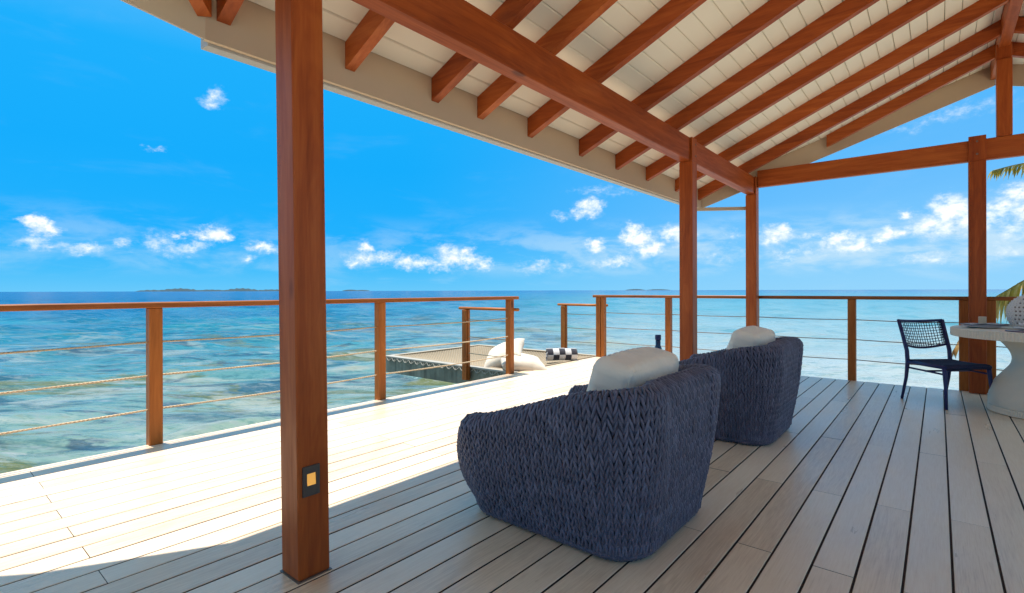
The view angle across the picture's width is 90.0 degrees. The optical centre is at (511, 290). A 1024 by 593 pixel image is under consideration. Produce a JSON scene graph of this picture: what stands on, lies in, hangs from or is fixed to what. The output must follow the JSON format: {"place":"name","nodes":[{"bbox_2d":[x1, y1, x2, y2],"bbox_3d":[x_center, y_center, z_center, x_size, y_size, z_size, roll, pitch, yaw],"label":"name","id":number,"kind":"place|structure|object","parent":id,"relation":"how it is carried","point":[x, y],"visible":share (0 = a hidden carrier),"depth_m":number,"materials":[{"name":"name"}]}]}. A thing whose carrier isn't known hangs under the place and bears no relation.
{"place":"outdoors","nodes":[
{"label":"outdoors","id":0,"kind":"place"},
{"bbox_2d":[135,288,278,291],"bbox_3d":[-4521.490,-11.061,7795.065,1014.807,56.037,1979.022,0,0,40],"label":"island","id":1,"kind":"structure","parent":0,"point":[181,289],"depth_m":7619.19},
{"bbox_2d":[0,289,1021,473],"bbox_3d":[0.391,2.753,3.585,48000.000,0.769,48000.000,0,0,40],"label":"sea","id":2,"kind":"structure","parent":0,"point":[537,320],"depth_m":28.28,"materials":[{"name":"liquid"}]},
{"bbox_2d":[0,357,1023,592],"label":"deck","id":3,"kind":"structure","parent":2,"relation":"in","point":[843,486],"depth_m":2.67,"materials":[{"name":"wood"}]},
{"bbox_2d":[0,296,518,445],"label":"deck railing","id":4,"kind":"object","parent":3,"relation":"on","point":[154,341],"visible":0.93,"depth_m":3.91,"materials":[{"name":"brown wood"}]},
{"bbox_2d":[458,307,519,379],"bbox_3d":[-0.357,0.804,7.524,1.155,1.113,0.092,0,0,40],"label":"stair railing","id":5,"kind":"object","parent":3,"relation":"on","point":[466,336],"visible":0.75,"depth_m":7.77,"materials":[{"name":"brown wood"}]},
{"bbox_2d":[386,344,595,383],"bbox_3d":[-0.356,1.307,9.175,3.010,0.308,2.462,0,0,40],"label":"hammock net","id":6,"kind":"object","parent":3,"relation":"hanging from","point":[425,359],"visible":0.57,"depth_m":8.79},
{"bbox_2d":[500,353,547,370],"bbox_3d":[0.147,1.091,7.716,0.720,0.261,0.720,10,4,-10],"label":"pillow","id":7,"kind":"object","parent":6,"relation":"on","point":[523,362],"visible":0.57,"depth_m":7.44,"materials":[{"name":"beige fabric"}]},
{"bbox_2d":[484,338,524,367],"bbox_3d":[-0.121,1.001,7.976,0.660,0.282,0.660,-25,14,14],"label":"pillow","id":8,"kind":"object","parent":7,"relation":"on","point":[499,350],"visible":0.56,"depth_m":7.80,"materials":[{"name":"beige fabric"}]},
{"bbox_2d":[546,348,577,360],"bbox_3d":[0.824,1.064,8.538,0.513,0.213,0.241,0,0,-2],"label":"checkered bolster pillow","id":9,"kind":"object","parent":6,"relation":"on","point":[553,354],"visible":1,"depth_m":8.44,"materials":[{"name":"multicoloured fabric"}]},
{"bbox_2d":[121,0,1023,584],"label":"pavilion","id":10,"kind":"structure","parent":3,"relation":"on","point":[691,108],"depth_m":4.08,"materials":[{"name":"brown wood"}]},
{"bbox_2d":[302,463,319,497],"bbox_3d":[-0.812,0.767,2.068,0.009,0.120,0.072,0,0,40],"label":"step light","id":11,"kind":"object","parent":10,"relation":"attached to","point":[310,480],"visible":1,"depth_m":2.06,"materials":[{"name":"black metal"}]},
{"bbox_2d":[557,303,607,347],"bbox_3d":[1.288,0.800,9.420,1.055,1.113,0.092,0,0,40],"label":"stair railing","id":12,"kind":"object","parent":3,"relation":"on","point":[564,313],"visible":0.83,"depth_m":9.63,"materials":[{"name":"brown wood"}]},
{"bbox_2d":[456,346,720,561],"bbox_3d":[0.411,0.734,2.719,1.134,0.866,1.126,0,0,40],"label":"armchair","id":13,"kind":"object","parent":3,"relation":"on","point":[611,460],"visible":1,"depth_m":2.25,"materials":[{"name":"blue wicker"}]},
{"bbox_2d":[679,326,803,445],"bbox_3d":[1.758,0.731,4.336,1.134,0.866,1.126,0,0,40],"label":"armchair","id":14,"kind":"object","parent":3,"relation":"on","point":[758,369],"visible":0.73,"depth_m":3.77,"materials":[{"name":"blue wicker"}]},
{"bbox_2d":[593,295,1016,392],"bbox_3d":[5.029,0.739,6.032,9.320,1.338,0.116,0,0,40],"label":"deck railing","id":15,"kind":"object","parent":3,"relation":"on","point":[601,327],"visible":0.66,"depth_m":6.55,"materials":[{"name":"brown wood"}]},
{"bbox_2d":[897,319,992,409],"bbox_3d":[4.398,0.729,5.247,0.524,0.847,0.639,0,0,-3],"label":"dining chair","id":16,"kind":"object","parent":3,"relation":"on","point":[949,365],"visible":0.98,"depth_m":5.37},
{"bbox_2d":[950,325,1023,418],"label":"dining table","id":17,"kind":"object","parent":3,"relation":"on","point":[1006,393],"visible":0.95,"depth_m":4.71,"materials":[{"name":"stone"}]},
{"bbox_2d":[969,326,999,327],"bbox_3d":[4.561,0.353,4.961,0.276,0.020,0.276,0,0,40],"label":"plate","id":18,"kind":"object","parent":17,"relation":"on","point":[984,327],"visible":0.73,"depth_m":4.86,"materials":[{"name":"grey ceramic"}]},
{"bbox_2d":[959,323,1011,326],"bbox_3d":[4.569,0.333,4.947,0.400,0.034,0.145,0,0,0],"label":"napkin","id":19,"kind":"object","parent":18,"relation":"on","point":[984,325],"visible":0.99,"depth_m":4.91,"materials":[{"name":"fabric"}]},
{"bbox_2d":[978,316,986,323],"bbox_3d":[4.515,0.283,4.915,0.061,0.066,0.061,0,0,40],"label":"napkin ring","id":20,"kind":"object","parent":19,"relation":"on","point":[982,320],"visible":1,"depth_m":4.89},
{"bbox_2d":[1005,294,1023,329],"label":"vase","id":21,"kind":"object","parent":17,"relation":"on","point":[1014,312],"visible":0.96,"depth_m":4.77,"materials":[{"name":"white ceramic"}]},
{"bbox_2d":[1005,329,1023,332],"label":"charger plate","id":22,"kind":"object","parent":17,"relation":"on","point":[1014,330],"visible":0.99,"depth_m":4.55,"materials":[{"name":"ceramic"}]},
{"bbox_2d":[0,0,1023,291],"label":"sky","id":23,"kind":"structure","parent":0,"point":[135,155],"materials":[{"name":"blue"}]},
{"bbox_2d":[952,163,1023,357],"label":"palm tree","id":24,"kind":"object","parent":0,"point":[1014,291],"visible":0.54,"depth_m":6.28,"materials":[{"name":"green plant"}]},
{"bbox_3d":[4.636,0.334,4.468,0.300,0.014,0.220,0,0,25],"label":"menu cover","id":25,"kind":"object","parent":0,"visible":0},
{"bbox_2d":[1013,322,1023,329],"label":"napkin","id":26,"kind":"object","parent":25,"relation":"on","point":[1021,324],"visible":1,"depth_m":4.50,"materials":[{"name":"white fabric"}]},
{"bbox_3d":[1.101,0.929,4.083,0.410,0.456,0.410,0,0,40],"label":"side table","id":27,"kind":"object","parent":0,"visible":0},
{"bbox_2d":[655,335,661,348],"bbox_3d":[1.186,0.530,4.155,0.068,0.340,0.068,0,0,40],"label":"bottle","id":28,"kind":"object","parent":27,"relation":"on","point":[658,341],"visible":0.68,"depth_m":4.14,"materials":[{"name":"blue glass"}]}
]}

